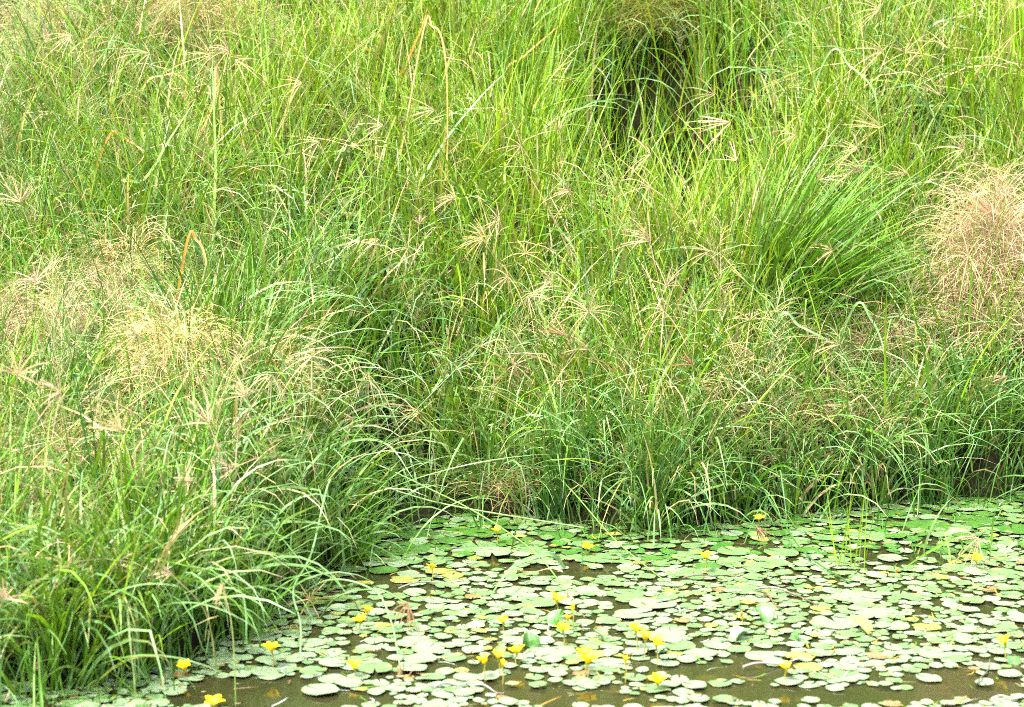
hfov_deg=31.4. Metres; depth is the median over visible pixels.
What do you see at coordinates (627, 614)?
pond litter
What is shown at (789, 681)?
lily pad
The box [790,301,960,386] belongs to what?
dry grass mound
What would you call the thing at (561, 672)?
lily pad
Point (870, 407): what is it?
dry grass mound
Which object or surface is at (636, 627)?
pond flower
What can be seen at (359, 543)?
grass tussock
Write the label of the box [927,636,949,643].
lily pad
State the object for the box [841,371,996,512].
grass tussock
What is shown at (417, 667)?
lily pad
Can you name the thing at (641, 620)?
lily pad
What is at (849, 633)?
lily pad
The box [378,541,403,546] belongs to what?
lily pad
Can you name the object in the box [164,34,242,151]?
flowering grass stalk
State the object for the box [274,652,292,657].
lily pad
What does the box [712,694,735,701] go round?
lily pad
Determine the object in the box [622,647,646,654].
lily pad
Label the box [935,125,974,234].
flowering grass stalk
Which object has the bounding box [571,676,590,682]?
lily pad
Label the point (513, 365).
flowering grass stalk
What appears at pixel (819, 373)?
grass tussock
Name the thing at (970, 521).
lily pad
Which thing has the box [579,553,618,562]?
lily pad
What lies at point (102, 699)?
lily pad
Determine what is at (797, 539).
lily pad
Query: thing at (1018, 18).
grass tussock
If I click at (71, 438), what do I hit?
dry grass mound
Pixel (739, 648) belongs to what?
lily pad
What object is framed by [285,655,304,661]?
lily pad
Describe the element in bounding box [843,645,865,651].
lily pad
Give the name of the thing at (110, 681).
lily pad
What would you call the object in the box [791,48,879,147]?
grass shoot
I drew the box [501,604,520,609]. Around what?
lily pad
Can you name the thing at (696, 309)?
flowering grass stalk
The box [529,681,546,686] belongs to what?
lily pad
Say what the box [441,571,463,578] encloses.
lily pad
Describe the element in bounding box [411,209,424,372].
flowering grass stalk
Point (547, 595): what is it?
lily pad
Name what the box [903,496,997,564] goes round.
grass tussock
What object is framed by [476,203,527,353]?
flowering grass stalk
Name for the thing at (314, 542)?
grass stalk
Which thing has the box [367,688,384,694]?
lily pad
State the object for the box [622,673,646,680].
lily pad
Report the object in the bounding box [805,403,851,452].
flowering grass stalk
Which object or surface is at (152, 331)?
dry grass mound
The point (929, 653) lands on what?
lily pad
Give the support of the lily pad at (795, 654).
on the water
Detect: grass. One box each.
[0,0,1023,633]
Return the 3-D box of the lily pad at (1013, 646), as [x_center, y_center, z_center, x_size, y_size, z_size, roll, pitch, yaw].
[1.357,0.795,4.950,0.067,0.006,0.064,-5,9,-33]
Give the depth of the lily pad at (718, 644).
4.98 m
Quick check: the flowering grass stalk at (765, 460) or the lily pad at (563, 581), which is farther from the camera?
the flowering grass stalk at (765, 460)
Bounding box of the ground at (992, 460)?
[0,0,1023,691]
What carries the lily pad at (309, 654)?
on the water
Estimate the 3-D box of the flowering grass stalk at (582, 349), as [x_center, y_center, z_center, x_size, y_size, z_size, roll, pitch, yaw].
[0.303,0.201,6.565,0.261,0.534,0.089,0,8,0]
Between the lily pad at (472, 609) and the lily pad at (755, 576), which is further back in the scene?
the lily pad at (755, 576)
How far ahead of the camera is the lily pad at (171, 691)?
4.57 m
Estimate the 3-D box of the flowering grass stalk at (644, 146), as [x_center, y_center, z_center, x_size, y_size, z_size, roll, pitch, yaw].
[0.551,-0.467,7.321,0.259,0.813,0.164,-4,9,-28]
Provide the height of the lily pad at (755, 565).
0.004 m
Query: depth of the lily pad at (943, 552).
6.04 m
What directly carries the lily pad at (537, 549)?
on the water
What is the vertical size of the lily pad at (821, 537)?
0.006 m
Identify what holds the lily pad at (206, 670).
on the water
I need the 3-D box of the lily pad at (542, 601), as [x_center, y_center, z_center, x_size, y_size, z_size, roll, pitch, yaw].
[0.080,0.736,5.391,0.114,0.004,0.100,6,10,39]
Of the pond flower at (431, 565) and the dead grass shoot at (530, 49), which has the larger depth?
the dead grass shoot at (530, 49)
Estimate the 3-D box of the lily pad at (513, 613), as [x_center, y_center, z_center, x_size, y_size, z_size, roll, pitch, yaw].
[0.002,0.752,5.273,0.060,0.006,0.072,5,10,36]
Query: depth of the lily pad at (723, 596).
5.47 m
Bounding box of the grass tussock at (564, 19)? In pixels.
[509,0,613,138]
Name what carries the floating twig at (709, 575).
on the water
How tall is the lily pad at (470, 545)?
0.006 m
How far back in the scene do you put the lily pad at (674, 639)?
5.01 m
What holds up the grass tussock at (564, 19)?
on the ground at (992, 460)
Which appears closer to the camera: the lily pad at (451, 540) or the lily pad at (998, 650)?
the lily pad at (998, 650)
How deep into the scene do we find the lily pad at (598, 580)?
5.65 m
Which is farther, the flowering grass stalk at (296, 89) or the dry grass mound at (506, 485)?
the flowering grass stalk at (296, 89)
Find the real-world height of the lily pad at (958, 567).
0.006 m
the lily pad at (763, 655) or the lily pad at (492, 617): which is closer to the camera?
the lily pad at (763, 655)
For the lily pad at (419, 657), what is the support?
on the water
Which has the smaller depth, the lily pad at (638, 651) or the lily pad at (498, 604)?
the lily pad at (638, 651)
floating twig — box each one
[398,578,472,588]
[433,680,472,688]
[474,683,504,693]
[520,568,562,572]
[682,571,745,578]
[742,655,803,667]
[756,586,818,605]
[763,593,780,608]
[976,659,989,683]
[991,695,1023,699]
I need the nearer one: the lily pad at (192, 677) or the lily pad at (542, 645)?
the lily pad at (192, 677)
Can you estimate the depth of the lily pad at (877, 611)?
5.30 m
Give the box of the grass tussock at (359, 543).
[318,461,500,577]
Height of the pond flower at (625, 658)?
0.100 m
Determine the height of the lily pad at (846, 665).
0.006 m
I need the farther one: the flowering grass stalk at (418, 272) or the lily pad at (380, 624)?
the flowering grass stalk at (418, 272)
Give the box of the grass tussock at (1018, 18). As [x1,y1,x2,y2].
[953,0,1023,124]
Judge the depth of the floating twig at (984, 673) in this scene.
4.68 m
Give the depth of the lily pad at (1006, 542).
6.15 m
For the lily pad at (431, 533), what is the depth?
6.29 m
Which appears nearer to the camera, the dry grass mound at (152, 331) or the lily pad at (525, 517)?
the dry grass mound at (152, 331)
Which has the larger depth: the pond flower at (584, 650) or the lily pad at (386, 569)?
the lily pad at (386, 569)
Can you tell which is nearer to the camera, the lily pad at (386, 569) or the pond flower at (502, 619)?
the pond flower at (502, 619)
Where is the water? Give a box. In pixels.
[1,487,1023,706]
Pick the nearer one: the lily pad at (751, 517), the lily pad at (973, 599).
the lily pad at (973, 599)
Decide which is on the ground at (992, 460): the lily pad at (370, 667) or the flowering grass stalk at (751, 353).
the flowering grass stalk at (751, 353)
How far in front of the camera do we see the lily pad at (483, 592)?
5.51 m
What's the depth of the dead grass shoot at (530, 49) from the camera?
8.31 m
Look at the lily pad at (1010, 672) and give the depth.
4.71 m
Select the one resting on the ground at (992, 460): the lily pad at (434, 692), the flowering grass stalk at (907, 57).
the flowering grass stalk at (907, 57)
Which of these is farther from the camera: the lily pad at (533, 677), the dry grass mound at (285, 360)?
the dry grass mound at (285, 360)
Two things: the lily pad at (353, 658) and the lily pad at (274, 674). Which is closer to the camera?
the lily pad at (274, 674)
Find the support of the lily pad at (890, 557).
on the water
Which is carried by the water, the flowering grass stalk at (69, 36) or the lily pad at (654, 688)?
the lily pad at (654, 688)
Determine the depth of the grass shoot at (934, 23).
8.40 m
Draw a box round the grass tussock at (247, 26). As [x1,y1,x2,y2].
[220,0,305,123]
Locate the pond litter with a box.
[1,498,1023,706]
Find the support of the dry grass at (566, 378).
on the ground at (992, 460)
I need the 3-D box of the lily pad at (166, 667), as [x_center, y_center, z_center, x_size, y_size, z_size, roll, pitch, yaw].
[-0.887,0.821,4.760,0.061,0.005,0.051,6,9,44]
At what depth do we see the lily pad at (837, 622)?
5.19 m
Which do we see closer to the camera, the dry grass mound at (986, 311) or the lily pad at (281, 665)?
the lily pad at (281, 665)
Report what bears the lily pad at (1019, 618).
on the water
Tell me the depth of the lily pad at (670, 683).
4.62 m
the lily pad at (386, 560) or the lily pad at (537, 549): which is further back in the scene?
the lily pad at (537, 549)
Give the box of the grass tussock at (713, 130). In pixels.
[684,47,791,216]
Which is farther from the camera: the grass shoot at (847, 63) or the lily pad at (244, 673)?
the grass shoot at (847, 63)
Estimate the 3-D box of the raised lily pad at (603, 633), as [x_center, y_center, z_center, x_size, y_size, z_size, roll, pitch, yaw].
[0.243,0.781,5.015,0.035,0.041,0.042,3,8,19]
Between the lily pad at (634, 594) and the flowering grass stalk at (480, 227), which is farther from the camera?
the flowering grass stalk at (480, 227)
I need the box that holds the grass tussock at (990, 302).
[868,160,1023,471]
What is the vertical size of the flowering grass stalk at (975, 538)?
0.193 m
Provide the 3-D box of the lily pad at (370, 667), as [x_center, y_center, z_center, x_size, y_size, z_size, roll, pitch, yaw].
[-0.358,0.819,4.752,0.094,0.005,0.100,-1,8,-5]
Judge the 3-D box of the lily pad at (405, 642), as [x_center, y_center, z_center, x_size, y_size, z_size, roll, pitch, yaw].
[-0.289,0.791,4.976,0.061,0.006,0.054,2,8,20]
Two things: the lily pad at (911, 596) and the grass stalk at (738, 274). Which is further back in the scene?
the grass stalk at (738, 274)
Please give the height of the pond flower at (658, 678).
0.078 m
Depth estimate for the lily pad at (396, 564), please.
5.84 m
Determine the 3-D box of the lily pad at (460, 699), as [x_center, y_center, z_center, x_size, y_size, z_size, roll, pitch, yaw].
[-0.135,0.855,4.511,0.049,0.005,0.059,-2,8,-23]
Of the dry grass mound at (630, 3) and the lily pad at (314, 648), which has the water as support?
the lily pad at (314, 648)
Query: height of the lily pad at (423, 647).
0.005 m
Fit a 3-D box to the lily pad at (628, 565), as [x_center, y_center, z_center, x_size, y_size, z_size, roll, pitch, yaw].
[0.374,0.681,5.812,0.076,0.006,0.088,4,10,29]
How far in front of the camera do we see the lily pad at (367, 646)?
4.96 m
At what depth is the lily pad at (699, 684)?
4.62 m
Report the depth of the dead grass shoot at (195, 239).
6.42 m
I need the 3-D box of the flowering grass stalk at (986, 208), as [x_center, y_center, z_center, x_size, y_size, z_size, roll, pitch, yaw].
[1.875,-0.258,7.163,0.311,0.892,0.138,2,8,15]
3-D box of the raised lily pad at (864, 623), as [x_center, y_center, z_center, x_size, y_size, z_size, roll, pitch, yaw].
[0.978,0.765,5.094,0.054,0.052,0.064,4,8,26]
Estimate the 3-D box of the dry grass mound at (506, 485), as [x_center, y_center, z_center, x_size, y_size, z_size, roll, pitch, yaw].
[0.020,0.445,6.591,0.827,0.386,0.630,0,8,0]
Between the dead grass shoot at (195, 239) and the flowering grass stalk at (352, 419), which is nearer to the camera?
the flowering grass stalk at (352, 419)
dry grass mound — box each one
[0,0,105,61]
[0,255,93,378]
[0,265,144,386]
[0,376,166,496]
[19,253,173,368]
[54,206,195,322]
[83,290,260,431]
[113,0,293,64]
[192,320,350,458]
[414,438,589,522]
[569,0,749,65]
[687,345,938,465]
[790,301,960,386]
[897,116,1023,337]
[908,241,1023,375]
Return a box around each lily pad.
[12,698,31,704]
[13,682,38,691]
[60,690,78,695]
[85,685,112,693]
[94,696,114,702]
[97,678,114,684]
[127,679,149,685]
[146,684,167,691]
[162,686,186,694]
[163,664,180,670]
[178,674,203,680]
[198,669,217,673]
[205,653,231,660]
[219,633,236,640]
[229,670,250,676]
[231,654,252,659]
[248,631,281,640]
[249,667,271,674]
[255,655,277,662]
[257,670,284,679]
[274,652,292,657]
[276,663,296,667]
[281,629,299,634]
[282,641,299,647]
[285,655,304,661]
[292,624,311,629]
[293,652,316,657]
[297,638,325,646]
[300,665,326,674]
[301,646,320,650]
[301,683,338,694]
[318,674,344,682]
[319,658,345,666]
[322,626,342,632]
[323,648,341,656]
[329,603,350,610]
[334,677,362,686]
[337,565,366,571]
[340,662,360,669]
[344,600,372,608]
[347,672,369,679]
[348,655,368,661]
[355,644,375,649]
[357,662,392,672]
[359,551,385,556]
[360,657,382,663]
[364,636,384,643]
[367,608,384,614]
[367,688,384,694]
[368,566,398,573]
[370,622,390,626]
[372,532,393,537]
[374,557,403,563]
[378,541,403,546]
[378,626,403,632]
[380,549,412,555]
[382,612,404,618]
[383,593,409,598]
[384,684,405,691]
[388,541,435,553]
[388,560,408,566]
[390,576,419,582]
[397,570,419,575]
[397,639,416,646]
[397,663,426,670]
[399,530,438,539]
[402,653,436,662]
[403,588,426,595]
[403,635,430,642]
[410,596,431,600]
[412,641,444,653]
[418,523,442,527]
[420,672,445,678]
[422,518,449,521]
[424,597,445,602]
[425,568,455,573]
[425,602,452,608]
[429,688,449,695]
[435,667,455,674]
[438,536,472,543]
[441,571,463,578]
[441,652,465,661]
[441,679,468,686]
[446,526,491,536]
[448,695,467,702]
[452,688,474,695]
[453,672,477,680]
[458,540,501,550]
[462,607,481,613]
[462,645,484,652]
[472,547,510,555]
[474,589,495,595]
[477,671,499,679]
[484,615,501,620]
[486,601,508,606]
[493,618,514,623]
[494,651,512,657]
[497,586,534,595]
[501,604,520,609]
[501,610,522,615]
[502,636,522,644]
[506,545,547,553]
[510,519,532,524]
[513,515,536,520]
[520,607,541,613]
[521,597,555,606]
[523,632,539,648]
[523,650,542,656]
[525,673,543,679]
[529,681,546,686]
[530,575,552,580]
[530,644,549,647]
[536,646,574,656]
[537,529,576,538]
[538,560,559,564]
[540,592,561,598]
[540,636,554,643]
[542,655,562,661]
[547,609,563,627]
[548,669,567,676]
[551,578,574,584]
[556,625,580,631]
[557,591,579,596]
[558,618,572,623]
[559,554,582,558]
[559,598,583,604]
[562,679,581,684]
[564,653,588,661]
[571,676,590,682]
[572,670,592,675]
[573,585,598,594]
[576,678,599,688]
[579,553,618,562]
[579,643,598,649]
[581,599,599,605]
[581,664,604,669]
[586,650,605,657]
[589,578,610,583]
[592,675,614,680]
[594,590,613,596]
[594,629,607,641]
[594,657,630,667]
[596,616,620,623]
[599,666,619,671]
[605,549,630,555]
[606,589,648,598]
[614,608,656,617]
[617,563,640,569]
[621,534,644,538]
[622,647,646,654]
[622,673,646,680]
[628,624,648,629]
[629,597,676,608]
[634,617,655,622]
[638,554,668,561]
[638,643,657,649]
[640,543,664,547]
[640,683,668,692]
[648,634,666,639]
[651,592,677,599]
[655,626,685,637]
[655,646,667,653]
[657,660,678,665]
[659,565,687,571]
[661,635,681,641]
[661,680,680,686]
[663,640,695,649]
[665,571,686,576]
[670,550,703,558]
[671,675,688,682]
[672,688,694,695]
[676,655,696,661]
[679,603,701,608]
[680,568,708,574]
[681,542,707,547]
[682,648,717,657]
[682,680,706,687]
[685,693,709,701]
[692,562,721,568]
[702,569,730,574]
[703,640,731,648]
[708,679,731,686]
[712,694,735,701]
[715,593,735,598]
[717,546,749,554]
[719,599,740,605]
[720,530,743,535]
[726,581,769,593]
[727,556,748,561]
[727,567,747,572]
[727,636,751,641]
[727,645,750,651]
[729,625,749,640]
[734,528,755,532]
[738,515,757,519]
[741,522,769,528]
[743,562,774,570]
[743,573,766,579]
[745,651,782,660]
[746,608,760,614]
[754,605,774,622]
[756,603,777,607]
[759,559,790,566]
[762,658,784,665]
[764,548,798,555]
[765,530,791,535]
[774,677,803,684]
[779,599,801,604]
[781,537,811,543]
[785,651,815,659]
[786,518,810,523]
[789,635,811,640]
[790,629,801,640]
[793,662,822,670]
[794,547,819,552]
[797,681,820,687]
[801,696,819,702]
[809,534,842,539]
[809,614,858,628]
[809,672,833,679]
[810,605,830,610]
[813,649,836,655]
[815,516,850,523]
[819,529,841,533]
[823,677,840,682]
[828,556,849,561]
[829,667,859,676]
[830,590,882,602]
[832,661,856,669]
[834,648,859,654]
[839,629,865,636]
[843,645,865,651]
[846,511,869,516]
[846,529,890,539]
[852,616,872,634]
[854,602,874,607]
[856,606,899,617]
[866,660,886,665]
[867,652,888,658]
[874,621,909,629]
[877,554,903,560]
[884,510,906,515]
[884,643,902,650]
[887,521,908,525]
[890,590,907,596]
[896,642,915,647]
[900,593,930,600]
[903,666,921,672]
[905,520,951,530]
[912,623,941,630]
[916,648,953,657]
[916,673,941,681]
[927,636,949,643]
[933,547,958,553]
[938,515,956,519]
[942,563,973,570]
[946,655,971,661]
[947,515,1004,525]
[947,527,968,533]
[950,523,974,529]
[951,645,970,650]
[952,633,973,637]
[953,532,979,537]
[956,606,979,610]
[960,596,983,602]
[962,539,982,544]
[963,567,987,574]
[966,547,987,552]
[967,645,987,652]
[970,511,993,516]
[975,678,993,684]
[976,663,1003,668]
[977,527,1000,532]
[979,618,1000,624]
[985,523,1023,533]
[987,647,1011,653]
[988,568,1023,577]
[991,638,1013,642]
[994,622,1017,630]
[996,540,1020,545]
[998,669,1021,676]
[999,642,1023,648]
[1000,591,1023,595]
[1005,615,1023,621]
[1006,655,1019,664]
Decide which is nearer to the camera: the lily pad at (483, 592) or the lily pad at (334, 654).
the lily pad at (334, 654)
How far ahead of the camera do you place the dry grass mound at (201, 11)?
8.57 m
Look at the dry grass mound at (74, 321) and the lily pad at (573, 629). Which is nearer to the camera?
the lily pad at (573, 629)
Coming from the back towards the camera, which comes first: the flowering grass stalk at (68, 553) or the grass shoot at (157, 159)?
the grass shoot at (157, 159)
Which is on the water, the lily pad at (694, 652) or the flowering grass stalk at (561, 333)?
the lily pad at (694, 652)
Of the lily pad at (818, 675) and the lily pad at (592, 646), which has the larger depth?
the lily pad at (592, 646)
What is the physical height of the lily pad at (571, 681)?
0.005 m
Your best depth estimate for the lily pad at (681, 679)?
4.67 m
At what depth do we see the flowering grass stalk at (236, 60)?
7.63 m
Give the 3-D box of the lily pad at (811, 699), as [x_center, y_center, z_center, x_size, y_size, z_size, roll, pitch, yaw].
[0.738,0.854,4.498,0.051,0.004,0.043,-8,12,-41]
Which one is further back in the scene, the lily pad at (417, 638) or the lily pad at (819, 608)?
the lily pad at (819, 608)
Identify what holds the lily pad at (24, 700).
on the water
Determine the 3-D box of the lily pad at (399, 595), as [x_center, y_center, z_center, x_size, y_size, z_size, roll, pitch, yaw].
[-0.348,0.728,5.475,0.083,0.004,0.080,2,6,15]
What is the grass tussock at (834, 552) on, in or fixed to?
on the water
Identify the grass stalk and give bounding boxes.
[0,175,50,304]
[0,346,46,449]
[0,578,28,606]
[1,253,64,429]
[24,6,160,230]
[35,374,79,520]
[39,28,91,115]
[41,539,119,671]
[87,400,145,565]
[101,542,139,662]
[110,314,170,468]
[114,39,164,169]
[147,558,217,676]
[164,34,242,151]
[169,471,257,631]
[179,394,246,610]
[193,27,234,99]
[202,445,267,613]
[212,583,235,704]
[222,372,298,596]
[235,57,265,160]
[242,440,297,574]
[245,373,308,582]
[270,0,365,141]
[270,75,327,217]
[275,349,345,482]
[280,575,356,616]
[287,578,402,678]
[290,127,349,256]
[291,422,331,563]
[292,479,345,651]
[319,589,417,632]
[329,456,573,599]
[329,476,583,527]
[330,412,392,530]
[341,373,408,504]
[347,238,416,386]
[355,115,404,190]
[360,299,526,470]
[371,333,571,412]
[380,221,437,401]
[391,403,455,511]
[395,95,463,167]
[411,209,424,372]
[431,185,473,366]
[455,216,514,331]
[455,224,516,329]
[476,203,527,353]
[482,265,523,386]
[488,118,544,208]
[488,342,541,431]
[503,241,544,341]
[510,286,557,451]
[525,269,557,393]
[526,110,571,279]
[532,317,592,469]
[537,475,672,586]
[541,171,575,283]
[556,291,623,419]
[564,336,629,457]
[571,468,610,495]
[582,224,592,464]
[617,214,667,362]
[618,136,683,295]
[618,168,683,263]
[624,216,666,363]
[637,294,688,404]
[641,262,688,415]
[671,353,717,471]
[675,288,720,429]
[679,77,718,140]
[680,243,739,368]
[686,116,739,190]
[696,381,723,440]
[699,508,773,547]
[703,281,795,470]
[709,140,746,272]
[720,295,784,400]
[722,341,767,410]
[723,256,860,440]
[727,406,765,481]
[738,472,851,583]
[748,447,779,479]
[758,53,802,100]
[773,116,808,197]
[798,159,853,236]
[800,337,859,412]
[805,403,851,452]
[808,172,942,222]
[812,240,850,387]
[820,152,866,265]
[822,126,869,211]
[832,463,882,497]
[835,0,886,131]
[842,32,889,176]
[844,103,883,239]
[872,28,939,171]
[879,160,933,250]
[892,59,1015,211]
[895,367,932,397]
[903,466,970,497]
[915,67,949,157]
[917,23,970,147]
[928,231,1001,392]
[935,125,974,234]
[941,530,990,567]
[951,176,1023,317]
[974,375,1007,407]
[992,0,1023,24]
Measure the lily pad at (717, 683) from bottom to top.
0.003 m
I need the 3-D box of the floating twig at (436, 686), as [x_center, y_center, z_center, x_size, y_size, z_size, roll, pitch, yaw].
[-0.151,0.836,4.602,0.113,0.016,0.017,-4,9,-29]
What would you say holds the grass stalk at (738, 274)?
on the ground at (992, 460)
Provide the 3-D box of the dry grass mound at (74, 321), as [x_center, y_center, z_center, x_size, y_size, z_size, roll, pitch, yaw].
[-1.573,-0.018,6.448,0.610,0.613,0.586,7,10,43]
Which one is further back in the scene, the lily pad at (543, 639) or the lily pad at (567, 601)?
the lily pad at (567, 601)
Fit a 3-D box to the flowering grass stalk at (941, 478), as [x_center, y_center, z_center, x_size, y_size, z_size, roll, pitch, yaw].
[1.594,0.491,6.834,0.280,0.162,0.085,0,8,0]
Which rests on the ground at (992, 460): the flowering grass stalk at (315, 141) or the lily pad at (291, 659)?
the flowering grass stalk at (315, 141)
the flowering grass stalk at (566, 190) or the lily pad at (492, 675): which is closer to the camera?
the lily pad at (492, 675)
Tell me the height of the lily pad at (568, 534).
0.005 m
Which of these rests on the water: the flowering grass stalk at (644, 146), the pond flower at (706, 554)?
the pond flower at (706, 554)
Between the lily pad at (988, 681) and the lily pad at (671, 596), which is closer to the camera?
the lily pad at (988, 681)
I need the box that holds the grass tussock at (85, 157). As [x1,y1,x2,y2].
[2,73,202,269]
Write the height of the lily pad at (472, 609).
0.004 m
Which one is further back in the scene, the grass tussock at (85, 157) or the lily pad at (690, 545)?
the grass tussock at (85, 157)
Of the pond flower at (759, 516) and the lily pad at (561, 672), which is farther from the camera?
the pond flower at (759, 516)
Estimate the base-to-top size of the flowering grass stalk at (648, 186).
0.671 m
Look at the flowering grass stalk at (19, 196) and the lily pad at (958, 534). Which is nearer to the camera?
the lily pad at (958, 534)
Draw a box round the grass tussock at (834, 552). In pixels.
[799,468,879,567]
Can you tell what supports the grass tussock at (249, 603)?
on the ground at (992, 460)
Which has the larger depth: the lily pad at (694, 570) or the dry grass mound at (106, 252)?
the dry grass mound at (106, 252)
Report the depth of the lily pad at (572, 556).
5.96 m
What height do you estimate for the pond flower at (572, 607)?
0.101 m
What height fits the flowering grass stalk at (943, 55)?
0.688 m
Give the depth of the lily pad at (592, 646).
4.95 m
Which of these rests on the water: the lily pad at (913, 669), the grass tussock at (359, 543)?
the lily pad at (913, 669)
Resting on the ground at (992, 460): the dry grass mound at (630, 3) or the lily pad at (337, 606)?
the dry grass mound at (630, 3)
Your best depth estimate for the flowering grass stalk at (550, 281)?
6.69 m
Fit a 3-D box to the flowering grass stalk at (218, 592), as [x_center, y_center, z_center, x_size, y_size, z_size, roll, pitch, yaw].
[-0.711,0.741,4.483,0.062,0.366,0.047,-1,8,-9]
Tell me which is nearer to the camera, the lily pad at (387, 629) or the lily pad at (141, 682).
the lily pad at (141, 682)
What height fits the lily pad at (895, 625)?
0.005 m
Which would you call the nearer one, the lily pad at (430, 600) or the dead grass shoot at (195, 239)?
the lily pad at (430, 600)
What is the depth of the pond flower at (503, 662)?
4.64 m
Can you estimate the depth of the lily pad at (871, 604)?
5.37 m
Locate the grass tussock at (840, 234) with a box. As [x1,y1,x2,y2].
[716,122,983,358]
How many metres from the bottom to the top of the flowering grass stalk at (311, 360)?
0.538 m
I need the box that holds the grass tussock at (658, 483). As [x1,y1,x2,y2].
[562,352,731,531]
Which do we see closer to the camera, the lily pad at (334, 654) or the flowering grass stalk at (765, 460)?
the lily pad at (334, 654)
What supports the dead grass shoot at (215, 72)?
on the ground at (992, 460)
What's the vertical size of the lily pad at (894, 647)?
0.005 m
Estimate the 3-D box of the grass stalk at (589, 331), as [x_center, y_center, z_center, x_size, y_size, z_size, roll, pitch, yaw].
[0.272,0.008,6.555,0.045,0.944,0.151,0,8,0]
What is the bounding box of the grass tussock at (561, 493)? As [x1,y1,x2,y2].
[484,357,662,523]
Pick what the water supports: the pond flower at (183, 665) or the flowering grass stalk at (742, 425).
the pond flower at (183, 665)
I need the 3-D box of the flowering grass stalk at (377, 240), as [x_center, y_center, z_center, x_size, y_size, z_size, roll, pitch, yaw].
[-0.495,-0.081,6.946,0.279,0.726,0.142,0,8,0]
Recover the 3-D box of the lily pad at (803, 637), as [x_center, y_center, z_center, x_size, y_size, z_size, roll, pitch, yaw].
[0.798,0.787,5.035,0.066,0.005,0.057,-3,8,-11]
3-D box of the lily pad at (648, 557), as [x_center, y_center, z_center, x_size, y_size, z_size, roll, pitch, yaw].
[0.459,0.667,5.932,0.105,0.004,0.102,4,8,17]
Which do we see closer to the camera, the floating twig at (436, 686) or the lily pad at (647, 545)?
the floating twig at (436, 686)
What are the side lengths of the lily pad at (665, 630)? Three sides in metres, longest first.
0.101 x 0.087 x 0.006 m
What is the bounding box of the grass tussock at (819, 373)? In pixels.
[717,275,915,522]
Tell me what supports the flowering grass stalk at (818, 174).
on the ground at (992, 460)
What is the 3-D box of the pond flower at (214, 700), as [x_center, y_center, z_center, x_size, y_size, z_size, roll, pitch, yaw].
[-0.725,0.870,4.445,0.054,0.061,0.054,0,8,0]
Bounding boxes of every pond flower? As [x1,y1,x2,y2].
[176,659,189,675]
[204,694,224,706]
[262,641,279,666]
[347,659,360,676]
[352,613,365,631]
[363,605,372,621]
[427,563,436,580]
[476,654,488,681]
[491,525,500,543]
[492,649,504,672]
[497,614,507,630]
[500,658,506,683]
[508,645,523,663]
[552,592,565,609]
[555,622,571,645]
[564,614,571,629]
[570,604,574,624]
[576,646,591,670]
[577,655,596,677]
[582,541,593,554]
[623,655,629,681]
[630,623,645,649]
[638,631,650,657]
[649,672,666,689]
[652,636,664,662]
[700,550,710,574]
[753,514,764,525]
[779,661,790,679]
[970,552,982,567]
[995,634,1008,658]
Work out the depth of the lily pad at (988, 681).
4.64 m
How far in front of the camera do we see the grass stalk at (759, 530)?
6.04 m
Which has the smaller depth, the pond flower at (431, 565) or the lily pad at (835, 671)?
the lily pad at (835, 671)
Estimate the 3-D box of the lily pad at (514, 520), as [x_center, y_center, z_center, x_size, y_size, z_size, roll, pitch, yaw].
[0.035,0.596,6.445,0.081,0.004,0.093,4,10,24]
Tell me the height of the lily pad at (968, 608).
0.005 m
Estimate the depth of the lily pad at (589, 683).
4.63 m
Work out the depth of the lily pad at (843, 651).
4.91 m
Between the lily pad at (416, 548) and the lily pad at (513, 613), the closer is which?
the lily pad at (513, 613)
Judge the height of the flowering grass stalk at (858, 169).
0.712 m
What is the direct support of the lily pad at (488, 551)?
on the water
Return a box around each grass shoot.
[82,130,143,208]
[97,101,194,219]
[135,73,186,115]
[175,230,206,301]
[191,66,224,176]
[212,62,216,236]
[326,438,412,483]
[392,15,447,201]
[393,10,426,135]
[405,76,500,235]
[490,552,565,595]
[497,27,556,96]
[759,311,835,354]
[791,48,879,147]
[825,301,883,379]
[881,104,1011,128]
[906,537,963,566]
[909,19,1003,56]
[1000,540,1018,554]
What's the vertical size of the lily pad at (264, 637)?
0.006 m
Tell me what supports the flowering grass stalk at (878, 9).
on the ground at (992, 460)
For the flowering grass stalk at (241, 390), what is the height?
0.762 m
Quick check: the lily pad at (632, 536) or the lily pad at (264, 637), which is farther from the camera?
the lily pad at (632, 536)
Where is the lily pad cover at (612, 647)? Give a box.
[1,491,1023,706]
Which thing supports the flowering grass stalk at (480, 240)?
on the ground at (992, 460)
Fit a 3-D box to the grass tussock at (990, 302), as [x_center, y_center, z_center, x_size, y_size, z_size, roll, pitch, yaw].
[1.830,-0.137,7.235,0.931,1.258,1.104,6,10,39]
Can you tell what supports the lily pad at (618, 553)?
on the water
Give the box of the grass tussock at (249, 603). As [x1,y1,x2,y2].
[190,518,383,649]
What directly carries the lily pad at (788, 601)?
on the water
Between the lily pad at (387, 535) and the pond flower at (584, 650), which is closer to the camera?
the pond flower at (584, 650)
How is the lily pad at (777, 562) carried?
on the water
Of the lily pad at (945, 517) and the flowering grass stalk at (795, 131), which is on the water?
the lily pad at (945, 517)
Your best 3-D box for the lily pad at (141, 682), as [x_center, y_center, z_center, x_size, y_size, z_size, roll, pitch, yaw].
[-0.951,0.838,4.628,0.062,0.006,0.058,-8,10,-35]
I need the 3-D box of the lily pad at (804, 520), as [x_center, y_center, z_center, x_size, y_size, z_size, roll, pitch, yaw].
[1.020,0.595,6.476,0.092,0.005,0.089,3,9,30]
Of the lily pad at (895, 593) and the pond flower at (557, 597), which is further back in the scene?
the lily pad at (895, 593)
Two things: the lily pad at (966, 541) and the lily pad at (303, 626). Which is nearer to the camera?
the lily pad at (303, 626)
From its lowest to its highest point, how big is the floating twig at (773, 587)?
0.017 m

